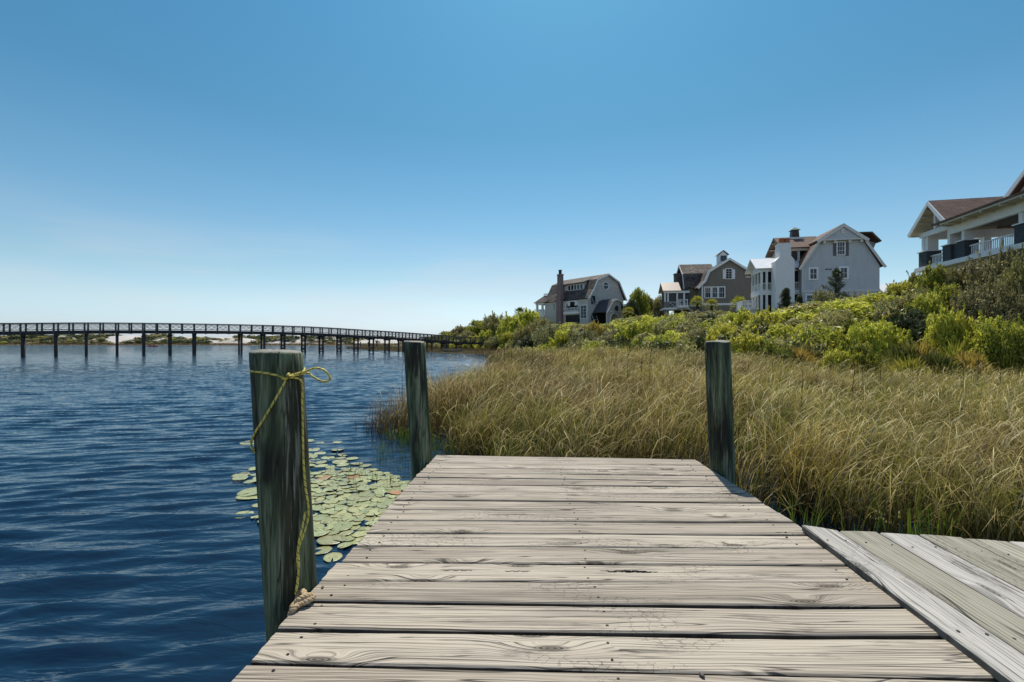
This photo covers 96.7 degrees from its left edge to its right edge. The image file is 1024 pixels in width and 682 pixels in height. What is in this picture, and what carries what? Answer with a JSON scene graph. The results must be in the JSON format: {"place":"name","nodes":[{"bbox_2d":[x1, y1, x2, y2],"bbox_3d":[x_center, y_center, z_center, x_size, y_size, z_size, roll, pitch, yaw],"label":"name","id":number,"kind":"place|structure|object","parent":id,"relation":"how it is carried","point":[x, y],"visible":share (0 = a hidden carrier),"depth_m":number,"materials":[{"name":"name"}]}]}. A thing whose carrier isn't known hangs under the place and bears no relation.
{"place":"outdoors","nodes":[
{"label":"outdoors","id":0,"kind":"place"},
{"bbox_2d":[2,335,418,344],"bbox_3d":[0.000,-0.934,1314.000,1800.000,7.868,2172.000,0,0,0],"label":"shore","id":1,"kind":"structure","parent":0,"point":[231,340],"depth_m":262.64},
{"bbox_2d":[0,334,428,343],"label":"scrub","id":2,"kind":"object","parent":1,"relation":"on","point":[69,338],"visible":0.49,"depth_m":261.82,"materials":[{"name":"green plant"}]},
{"bbox_2d":[0,342,551,361],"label":"marsh grass","id":3,"kind":"structure","parent":1,"relation":"on","point":[468,350],"depth_m":145.55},
{"bbox_2d":[0,345,1021,681],"bbox_3d":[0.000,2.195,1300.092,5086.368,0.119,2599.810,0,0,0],"label":"lake","id":4,"kind":"structure","parent":0,"point":[130,545],"depth_m":6.51,"materials":[{"name":"blue liquid"}]},
{"bbox_2d":[0,322,486,356],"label":"footbridge","id":5,"kind":"object","parent":4,"relation":"in","point":[143,331],"visible":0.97,"depth_m":73.89,"materials":[{"name":"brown wood"}]},
{"bbox_2d":[237,487,256,496],"bbox_3d":[-3.773,2.181,6.594,0.352,0.020,0.403,2,1,25],"label":"lily pad","id":6,"kind":"object","parent":4,"relation":"on","point":[251,491],"visible":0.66,"depth_m":6.56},
{"bbox_2d":[249,349,316,642],"bbox_3d":[-1.149,1.621,2.399,0.441,3.158,0.257,0,0,0],"label":"dock pile","id":7,"kind":"object","parent":4,"relation":"in","point":[282,502],"visible":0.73,"depth_m":2.29,"materials":[{"name":"green wood"}]},
{"bbox_2d":[250,367,330,593],"bbox_3d":[-1.144,0.700,2.401,0.456,1.137,0.282,0,0,0],"label":"mooring rope","id":8,"kind":"object","parent":7,"relation":"attached to","point":[292,376],"visible":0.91,"depth_m":2.31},
{"bbox_2d":[314,528,329,536],"bbox_3d":[-2.214,2.184,5.201,0.268,0.010,0.240,-4,-4,40],"label":"lily pad","id":9,"kind":"object","parent":4,"relation":"on","point":[321,532],"visible":0.73,"depth_m":5.19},
{"bbox_2d":[315,546,331,553],"bbox_3d":[-1.996,2.195,4.770,0.212,0.010,0.188,-2,0,-26],"label":"lily pad","id":10,"kind":"object","parent":4,"relation":"on","point":[325,549],"visible":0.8,"depth_m":4.79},
{"bbox_2d":[313,514,333,520],"bbox_3d":[-2.353,2.192,5.671,0.271,0.010,0.239,-1,-2,-30],"label":"lily pad","id":11,"kind":"object","parent":4,"relation":"on","point":[320,517],"visible":0.91,"depth_m":5.66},
{"bbox_2d":[316,534,345,544],"bbox_3d":[-1.996,2.185,5.012,0.323,0.015,0.282,-1,-3,24],"label":"lily pad","id":12,"kind":"object","parent":4,"relation":"on","point":[326,540],"visible":1,"depth_m":5.02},
{"bbox_2d":[323,552,342,561],"bbox_3d":[-1.814,2.191,4.612,0.182,0.008,0.206,1,0,-17],"label":"lily pad","id":13,"kind":"object","parent":4,"relation":"on","point":[335,556],"visible":1,"depth_m":4.62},
{"bbox_2d":[331,521,352,531],"bbox_3d":[-2.005,2.181,5.363,0.244,0.011,0.273,-2,3,-15],"label":"lily pad","id":14,"kind":"object","parent":4,"relation":"on","point":[346,525],"visible":1,"depth_m":5.36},
{"bbox_2d":[347,506,365,512],"bbox_3d":[-2.007,2.186,5.912,0.257,0.010,0.227,3,0,28],"label":"lily pad","id":15,"kind":"object","parent":4,"relation":"on","point":[353,509],"visible":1,"depth_m":5.93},
{"bbox_2d":[364,509,381,515],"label":"lily pad","id":16,"kind":"object","parent":4,"relation":"on","point":[372,512],"visible":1,"depth_m":5.79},
{"bbox_2d":[376,501,392,507],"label":"lily pad","id":17,"kind":"object","parent":4,"relation":"on","point":[382,504],"visible":0.84,"depth_m":6.09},
{"bbox_2d":[403,341,431,479],"bbox_3d":[-0.963,1.597,4.950,0.430,3.205,0.235,0,0,0],"label":"dock pile","id":18,"kind":"object","parent":4,"relation":"in","point":[418,405],"visible":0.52,"depth_m":4.85,"materials":[{"name":"green wood"}]},
{"bbox_2d":[231,455,998,681],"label":"dock","id":19,"kind":"object","parent":4,"relation":"in","point":[456,568],"visible":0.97,"depth_m":2.32,"materials":[{"name":"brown wood"}]},
{"bbox_2d":[287,588,315,616],"bbox_3d":[-1.035,1.290,2.242,0.122,0.102,0.169,0,0,0],"label":"rope knot","id":20,"kind":"object","parent":19,"relation":"on","point":[303,596],"visible":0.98,"depth_m":2.21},
{"bbox_2d":[802,525,1023,681],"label":"side walkway","id":21,"kind":"structure","parent":19,"relation":"on","point":[965,596],"depth_m":2.37,"materials":[{"name":"grey wood"}]},
{"bbox_2d":[334,395,1023,541],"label":"water sedge","id":22,"kind":"object","parent":4,"relation":"in","point":[402,436],"visible":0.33,"depth_m":5.13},
{"bbox_2d":[349,343,1023,541],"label":"reed bed","id":23,"kind":"object","parent":4,"relation":"in","point":[980,456],"visible":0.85,"depth_m":8.44,"materials":[{"name":"plant"}]},
{"bbox_2d":[397,334,1006,413],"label":"dead stalks","id":24,"kind":"object","parent":4,"relation":"in","point":[748,371],"visible":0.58,"depth_m":14.00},
{"bbox_2d":[704,340,735,484],"bbox_3d":[2.148,1.595,4.620,0.371,3.211,0.248,0,0,0],"label":"dock pile","id":25,"kind":"object","parent":4,"relation":"in","point":[719,396],"visible":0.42,"depth_m":4.52,"materials":[{"name":"green wood"}]},
{"bbox_2d":[0,0,1023,336],"label":"sky","id":26,"kind":"structure","parent":0,"point":[435,167],"materials":[{"name":"blue"}]},
{"bbox_2d":[355,326,846,376],"bbox_3d":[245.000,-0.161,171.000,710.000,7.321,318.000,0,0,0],"label":"dune slope","id":27,"kind":"structure","parent":0,"point":[474,350],"depth_m":93.56,"materials":[{"name":"plant"}]},
{"bbox_2d":[465,319,485,333],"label":"shrub","id":28,"kind":"object","parent":27,"relation":"on","point":[475,324],"visible":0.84,"depth_m":116.22,"materials":[{"name":"green plant"}]},
{"bbox_2d":[476,328,493,344],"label":"shrub","id":29,"kind":"object","parent":27,"relation":"on","point":[489,332],"visible":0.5,"depth_m":104.97,"materials":[{"name":"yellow plant"}]},
{"bbox_2d":[478,310,504,333],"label":"shrub","id":30,"kind":"object","parent":27,"relation":"on","point":[492,323],"visible":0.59,"depth_m":108.85,"materials":[{"name":"green plant"}]},
{"bbox_2d":[500,329,516,349],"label":"shrub","id":31,"kind":"object","parent":27,"relation":"on","point":[508,336],"visible":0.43,"depth_m":87.63,"materials":[{"name":"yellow plant"}]},
{"bbox_2d":[495,311,523,341],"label":"shrub","id":32,"kind":"object","parent":27,"relation":"on","point":[509,324],"visible":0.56,"depth_m":91.41,"materials":[{"name":"green plant"}]},
{"bbox_2d":[512,322,533,342],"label":"shrub","id":33,"kind":"object","parent":27,"relation":"on","point":[520,333],"visible":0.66,"depth_m":83.00,"materials":[{"name":"green plant"}]},
{"bbox_2d":[516,335,538,348],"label":"shrub","id":34,"kind":"object","parent":27,"relation":"on","point":[524,341],"visible":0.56,"depth_m":71.08,"materials":[{"name":"green plant"}]},
{"bbox_2d":[515,307,545,326],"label":"shrub","id":35,"kind":"object","parent":27,"relation":"on","point":[528,316],"visible":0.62,"depth_m":96.45,"materials":[{"name":"green plant"}]},
{"bbox_2d":[529,316,551,335],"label":"shrub","id":36,"kind":"object","parent":27,"relation":"on","point":[541,322],"visible":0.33,"depth_m":87.07,"materials":[{"name":"green plant"}]},
{"bbox_2d":[530,319,559,347],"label":"shrub","id":37,"kind":"object","parent":27,"relation":"on","point":[542,334],"visible":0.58,"depth_m":61.05,"materials":[{"name":"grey plant"}]},
{"bbox_2d":[548,326,577,347],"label":"shrub","id":38,"kind":"object","parent":27,"relation":"on","point":[560,336],"visible":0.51,"depth_m":55.41,"materials":[{"name":"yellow plant"}]},
{"bbox_2d":[534,270,627,324],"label":"pale shingle house","id":39,"kind":"structure","parent":27,"relation":"on","point":[590,299],"depth_m":95.44,"materials":[{"name":"wood"}]},
{"bbox_2d":[580,305,586,318],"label":"window","id":40,"kind":"structure","parent":39,"relation":"in","point":[583,308],"depth_m":92.94,"materials":[{"name":"white paint"}]},
{"bbox_2d":[594,313,605,324],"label":"entry doorway","id":41,"kind":"structure","parent":39,"relation":"in","point":[601,317],"depth_m":93.81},
{"bbox_2d":[562,325,599,348],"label":"shrub","id":42,"kind":"object","parent":27,"relation":"on","point":[576,336],"visible":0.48,"depth_m":54.41,"materials":[{"name":"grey plant"}]},
{"bbox_2d":[579,320,608,336],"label":"shrub","id":43,"kind":"object","parent":27,"relation":"on","point":[595,327],"visible":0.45,"depth_m":59.41,"materials":[{"name":"green plant"}]},
{"bbox_2d":[593,324,626,347],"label":"shrub","id":44,"kind":"object","parent":27,"relation":"on","point":[607,336],"visible":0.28,"depth_m":51.25,"materials":[{"name":"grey plant"}]},
{"bbox_2d":[611,338,633,351],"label":"saw palmetto","id":45,"kind":"object","parent":27,"relation":"on","point":[627,344],"visible":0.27,"depth_m":41.66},
{"bbox_2d":[622,299,640,318],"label":"live oak","id":46,"kind":"object","parent":27,"relation":"on","point":[634,306],"visible":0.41,"depth_m":87.44,"materials":[{"name":"green plant"}]},
{"bbox_2d":[614,318,654,342],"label":"shrub","id":47,"kind":"object","parent":27,"relation":"on","point":[632,330],"visible":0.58,"depth_m":49.20,"materials":[{"name":"green plant"}]},
{"bbox_2d":[629,287,650,314],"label":"live oak","id":48,"kind":"object","parent":27,"relation":"on","point":[641,300],"visible":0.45,"depth_m":90.76,"materials":[{"name":"green plant"}]},
{"bbox_2d":[630,337,654,354],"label":"saw palmetto","id":49,"kind":"object","parent":27,"relation":"on","point":[638,343],"visible":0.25,"depth_m":41.64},
{"bbox_2d":[651,295,663,316],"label":"live oak","id":50,"kind":"object","parent":27,"relation":"on","point":[657,305],"visible":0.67,"depth_m":87.43,"materials":[{"name":"green plant"}]},
{"bbox_2d":[639,321,680,340],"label":"shrub","id":51,"kind":"object","parent":27,"relation":"on","point":[658,329],"visible":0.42,"depth_m":45.63,"materials":[{"name":"green plant"}]},
{"bbox_2d":[654,314,695,327],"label":"shrub","id":52,"kind":"object","parent":27,"relation":"on","point":[662,322],"visible":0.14,"depth_m":49.91,"materials":[{"name":"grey plant"}]},
{"bbox_2d":[672,309,711,319],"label":"shrub","id":53,"kind":"object","parent":27,"relation":"on","point":[694,313],"visible":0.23,"depth_m":53.33,"materials":[{"name":"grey plant"}]},
{"bbox_2d":[679,325,711,341],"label":"shrub","id":54,"kind":"object","parent":27,"relation":"on","point":[693,333],"visible":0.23,"depth_m":37.93,"materials":[{"name":"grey plant"}]},
{"bbox_2d":[690,295,703,311],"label":"cabbage palm","id":55,"kind":"object","parent":27,"relation":"on","point":[696,298],"visible":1,"depth_m":65.83,"materials":[{"name":"green plant"}]},
{"bbox_2d":[658,250,753,315],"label":"brown house","id":56,"kind":"structure","parent":27,"relation":"on","point":[724,281],"depth_m":78.56,"materials":[{"name":"wood"}]},
{"bbox_2d":[704,286,710,297],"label":"window","id":57,"kind":"structure","parent":56,"relation":"in","point":[707,290],"depth_m":78.44,"materials":[{"name":"white paint"}]},
{"bbox_2d":[711,286,717,297],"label":"window","id":58,"kind":"structure","parent":56,"relation":"in","point":[714,289],"depth_m":78.30,"materials":[{"name":"white paint"}]},
{"bbox_2d":[718,286,724,297],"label":"window","id":59,"kind":"structure","parent":56,"relation":"in","point":[721,289],"depth_m":78.15,"materials":[{"name":"white paint"}]},
{"bbox_2d":[725,268,732,278],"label":"window","id":60,"kind":"structure","parent":56,"relation":"in","point":[728,271],"depth_m":77.96,"materials":[{"name":"white paint"}]},
{"bbox_2d":[704,298,719,311],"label":"cabbage palm","id":61,"kind":"object","parent":27,"relation":"on","point":[712,301],"visible":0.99,"depth_m":64.75,"materials":[{"name":"green plant"}]},
{"bbox_2d":[425,282,1016,382],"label":"dune scrub","id":62,"kind":"object","parent":27,"relation":"on","point":[836,317],"visible":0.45,"depth_m":32.55,"materials":[{"name":"green plant"}]},
{"bbox_2d":[704,319,739,344],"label":"shrub","id":63,"kind":"object","parent":27,"relation":"on","point":[719,329],"visible":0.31,"depth_m":31.62,"materials":[{"name":"green plant"}]},
{"bbox_2d":[730,296,746,308],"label":"cabbage palm","id":64,"kind":"object","parent":27,"relation":"on","point":[737,299],"visible":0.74,"depth_m":65.71,"materials":[{"name":"green plant"}]},
{"bbox_2d":[724,306,756,327],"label":"shrub","id":65,"kind":"object","parent":27,"relation":"on","point":[741,315],"visible":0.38,"depth_m":35.31,"materials":[{"name":"green plant"}]},
{"bbox_2d":[728,328,764,363],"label":"shrub","id":66,"kind":"object","parent":27,"relation":"on","point":[744,343],"visible":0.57,"depth_m":26.54,"materials":[{"name":"green plant"}]},
{"bbox_2d":[741,306,781,332],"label":"shrub","id":67,"kind":"object","parent":27,"relation":"on","point":[763,315],"visible":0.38,"depth_m":33.12,"materials":[{"name":"green plant"}]},
{"bbox_2d":[755,337,787,363],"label":"shrub","id":68,"kind":"object","parent":27,"relation":"on","point":[768,346],"visible":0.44,"depth_m":25.62,"materials":[{"name":"green plant"}]},
{"bbox_2d":[765,321,800,340],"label":"shrub","id":69,"kind":"object","parent":27,"relation":"on","point":[776,330],"visible":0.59,"depth_m":29.57,"materials":[{"name":"green plant"}]},
{"bbox_2d":[775,287,793,310],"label":"cedar","id":70,"kind":"object","parent":27,"relation":"on","point":[786,298],"visible":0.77,"depth_m":46.88,"materials":[{"name":"green plant"}]},
{"bbox_2d":[770,346,803,370],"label":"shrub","id":71,"kind":"object","parent":27,"relation":"on","point":[787,353],"visible":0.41,"depth_m":24.75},
{"bbox_2d":[783,332,817,351],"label":"shrub","id":72,"kind":"object","parent":27,"relation":"on","point":[798,344],"visible":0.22,"depth_m":26.73,"materials":[{"name":"green plant"}]},
{"bbox_2d":[785,343,818,371],"bbox_3d":[15.891,1.028,25.054,2.118,2.012,2.062,0,0,18],"label":"saw palmetto","id":73,"kind":"object","parent":27,"relation":"on","point":[803,353],"visible":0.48,"depth_m":24.52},
{"bbox_2d":[736,223,886,313],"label":"blue grey house","id":74,"kind":"structure","parent":27,"relation":"on","point":[797,265],"depth_m":58.53,"materials":[{"name":"wood"}]},
{"bbox_2d":[808,267,817,279],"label":"window","id":75,"kind":"structure","parent":74,"relation":"in","point":[812,271],"depth_m":58.60,"materials":[{"name":"white paint"}]},
{"bbox_2d":[836,241,845,254],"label":"window","id":76,"kind":"structure","parent":74,"relation":"in","point":[840,245],"depth_m":57.96,"materials":[{"name":"white paint"}]},
{"bbox_2d":[839,266,848,278],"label":"window","id":77,"kind":"structure","parent":74,"relation":"in","point":[845,269],"depth_m":57.86,"materials":[{"name":"white paint"}]},
{"bbox_2d":[811,287,840,302],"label":"shrub","id":78,"kind":"object","parent":27,"relation":"on","point":[821,296],"visible":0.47,"depth_m":45.61,"materials":[{"name":"green plant"}]},
{"bbox_2d":[820,267,849,300],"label":"cedar","id":79,"kind":"object","parent":27,"relation":"on","point":[836,275],"visible":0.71,"depth_m":47.86,"materials":[{"name":"green plant"}]},
{"bbox_2d":[818,344,853,378],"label":"shrub","id":80,"kind":"object","parent":27,"relation":"on","point":[841,355],"visible":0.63,"depth_m":21.36,"materials":[{"name":"green plant"}]},
{"bbox_2d":[826,331,864,351],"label":"shrub","id":81,"kind":"object","parent":27,"relation":"on","point":[836,340],"visible":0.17,"depth_m":25.04,"materials":[{"name":"green plant"}]},
{"bbox_2d":[838,317,888,357],"bbox_3d":[18.996,0.510,24.591,1.886,3.662,1.945,0,0,-31],"label":"shrub","id":82,"kind":"object","parent":27,"relation":"on","point":[861,334],"visible":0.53,"depth_m":24.28,"materials":[{"name":"green plant"}]},
{"bbox_2d":[846,339,883,381],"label":"shrub","id":83,"kind":"object","parent":27,"relation":"on","point":[869,358],"visible":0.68,"depth_m":21.10,"materials":[{"name":"green plant"}]},
{"bbox_2d":[858,290,893,304],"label":"shrub","id":84,"kind":"object","parent":27,"relation":"on","point":[874,297],"visible":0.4,"depth_m":32.44,"materials":[{"name":"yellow plant"}]},
{"bbox_2d":[869,316,912,349],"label":"shrub","id":85,"kind":"object","parent":27,"relation":"on","point":[890,334],"visible":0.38,"depth_m":24.82,"materials":[{"name":"green plant"}]},
{"bbox_2d":[876,340,923,365],"bbox_3d":[19.238,1.016,22.548,2.714,2.272,2.504,0,0,39],"label":"saw palmetto","id":86,"kind":"object","parent":27,"relation":"on","point":[901,352],"visible":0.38,"depth_m":22.22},
{"bbox_2d":[882,277,917,295],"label":"shrub","id":87,"kind":"object","parent":27,"relation":"on","point":[902,285],"visible":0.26,"depth_m":32.97,"materials":[{"name":"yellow plant"}]},
{"bbox_2d":[885,288,925,311],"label":"shrub","id":88,"kind":"object","parent":27,"relation":"on","point":[903,301],"visible":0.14,"depth_m":28.92,"materials":[{"name":"green plant"}]},
{"bbox_2d":[888,311,928,343],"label":"shrub","id":89,"kind":"object","parent":27,"relation":"on","point":[902,321],"visible":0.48,"depth_m":25.72,"materials":[{"name":"green plant"}]},
{"bbox_2d":[883,354,946,381],"bbox_3d":[17.167,1.629,19.466,2.396,2.293,2.198,0,0,33],"label":"saw palmetto","id":90,"kind":"object","parent":27,"relation":"on","point":[913,364],"visible":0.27,"depth_m":19.29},
{"bbox_2d":[906,266,927,293],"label":"shrub","id":91,"kind":"object","parent":27,"relation":"on","point":[912,276],"visible":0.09,"depth_m":32.83,"materials":[{"name":"green plant"}]},
{"bbox_2d":[898,337,939,361],"bbox_3d":[19.998,0.899,22.651,2.615,2.412,2.412,0,0,42],"label":"saw palmetto","id":92,"kind":"object","parent":27,"relation":"on","point":[923,347],"visible":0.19,"depth_m":22.14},
{"bbox_2d":[901,288,948,319],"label":"shrub","id":93,"kind":"object","parent":27,"relation":"on","point":[927,304],"visible":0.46,"depth_m":27.05,"materials":[{"name":"green plant"}]},
{"bbox_2d":[911,261,951,293],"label":"shrub","id":94,"kind":"object","parent":27,"relation":"on","point":[927,279],"visible":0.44,"depth_m":30.68,"materials":[{"name":"green plant"}]},
{"bbox_2d":[922,303,962,351],"bbox_3d":[22.104,0.186,23.521,1.742,4.276,1.823,0,0,-43],"label":"shrub","id":95,"kind":"object","parent":27,"relation":"on","point":[940,327],"visible":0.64,"depth_m":23.07,"materials":[{"name":"green plant"}]},
{"bbox_2d":[913,346,973,381],"bbox_3d":[19.122,1.333,20.498,2.281,2.321,2.667,0,0,-45],"label":"saw palmetto","id":96,"kind":"object","parent":27,"relation":"on","point":[937,361],"visible":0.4,"depth_m":20.09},
{"bbox_2d":[929,281,970,315],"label":"shrub","id":97,"kind":"object","parent":27,"relation":"on","point":[947,290],"visible":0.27,"depth_m":27.31,"materials":[{"name":"green plant"}]},
{"bbox_2d":[933,259,975,292],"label":"shrub","id":98,"kind":"object","parent":27,"relation":"on","point":[950,277],"visible":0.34,"depth_m":29.59,"materials":[{"name":"green plant"}]},
{"bbox_2d":[933,339,979,357],"bbox_3d":[21.359,0.977,21.884,2.377,2.290,2.452,0,0,0],"label":"saw palmetto","id":99,"kind":"object","parent":27,"relation":"on","point":[951,348],"visible":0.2,"depth_m":21.85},
{"bbox_2d":[938,302,975,348],"bbox_3d":[22.782,0.091,23.438,1.934,4.274,1.685,0,0,-39],"label":"shrub","id":100,"kind":"object","parent":27,"relation":"on","point":[964,324],"visible":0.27,"depth_m":22.97,"materials":[{"name":"green plant"}]},
{"bbox_2d":[907,170,1023,272],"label":"verandah house","id":101,"kind":"structure","parent":27,"relation":"on","point":[959,225],"depth_m":32.40,"materials":[{"name":"white wood"}]},
{"bbox_2d":[949,284,993,322],"bbox_3d":[26.290,-1.133,25.960,2.821,4.430,2.724,0,0,-10],"label":"shrub","id":102,"kind":"object","parent":27,"relation":"on","point":[971,308],"visible":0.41,"depth_m":25.67,"materials":[{"name":"green plant"}]},
{"bbox_2d":[945,347,999,380],"bbox_3d":[21.129,1.274,20.899,2.760,2.194,2.193,0,0,0],"label":"saw palmetto","id":103,"kind":"object","parent":27,"relation":"on","point":[972,359],"visible":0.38,"depth_m":20.63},
{"bbox_2d":[951,250,997,295],"bbox_3d":[29.719,-2.894,29.225,3.526,5.686,3.668,0,0,39],"label":"shrub","id":104,"kind":"object","parent":27,"relation":"on","point":[972,269],"visible":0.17,"depth_m":28.62,"materials":[{"name":"green plant"}]},
{"bbox_2d":[961,308,1006,356],"bbox_3d":[23.044,0.503,22.050,2.042,4.227,2.363,0,0,30],"label":"shrub","id":105,"kind":"object","parent":27,"relation":"on","point":[976,339],"visible":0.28,"depth_m":21.93,"materials":[{"name":"green plant"}]},
{"bbox_2d":[952,272,1017,323],"bbox_3d":[26.910,-1.259,25.829,3.022,5.253,3.196,0,0,-19],"label":"shrub","id":106,"kind":"object","parent":27,"relation":"on","point":[992,292],"visible":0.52,"depth_m":25.10,"materials":[{"name":"green plant"}]},
{"bbox_2d":[966,240,1021,291],"bbox_3d":[29.635,-2.732,27.777,3.572,6.808,2.709,0,0,-31],"label":"shrub","id":107,"kind":"object","parent":27,"relation":"on","point":[997,268],"visible":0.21,"depth_m":27.54,"materials":[{"name":"green plant"}]},
{"bbox_2d":[977,313,1023,377],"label":"shrub","id":108,"kind":"object","parent":27,"relation":"on","point":[996,333],"visible":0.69,"depth_m":20.85,"materials":[{"name":"green plant"}]},
{"bbox_2d":[983,282,1023,325],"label":"shrub","id":109,"kind":"object","parent":27,"relation":"on","point":[1012,314],"visible":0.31,"depth_m":24.13,"materials":[{"name":"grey plant"}]},
{"bbox_2d":[988,323,1023,375],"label":"shrub","id":110,"kind":"object","parent":27,"relation":"on","point":[1019,331],"visible":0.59,"depth_m":20.35,"materials":[{"name":"green plant"}]},
{"bbox_2d":[994,243,1023,320],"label":"shrub","id":111,"kind":"object","parent":27,"relation":"on","point":[1015,277],"visible":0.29,"depth_m":25.24,"materials":[{"name":"green plant"}]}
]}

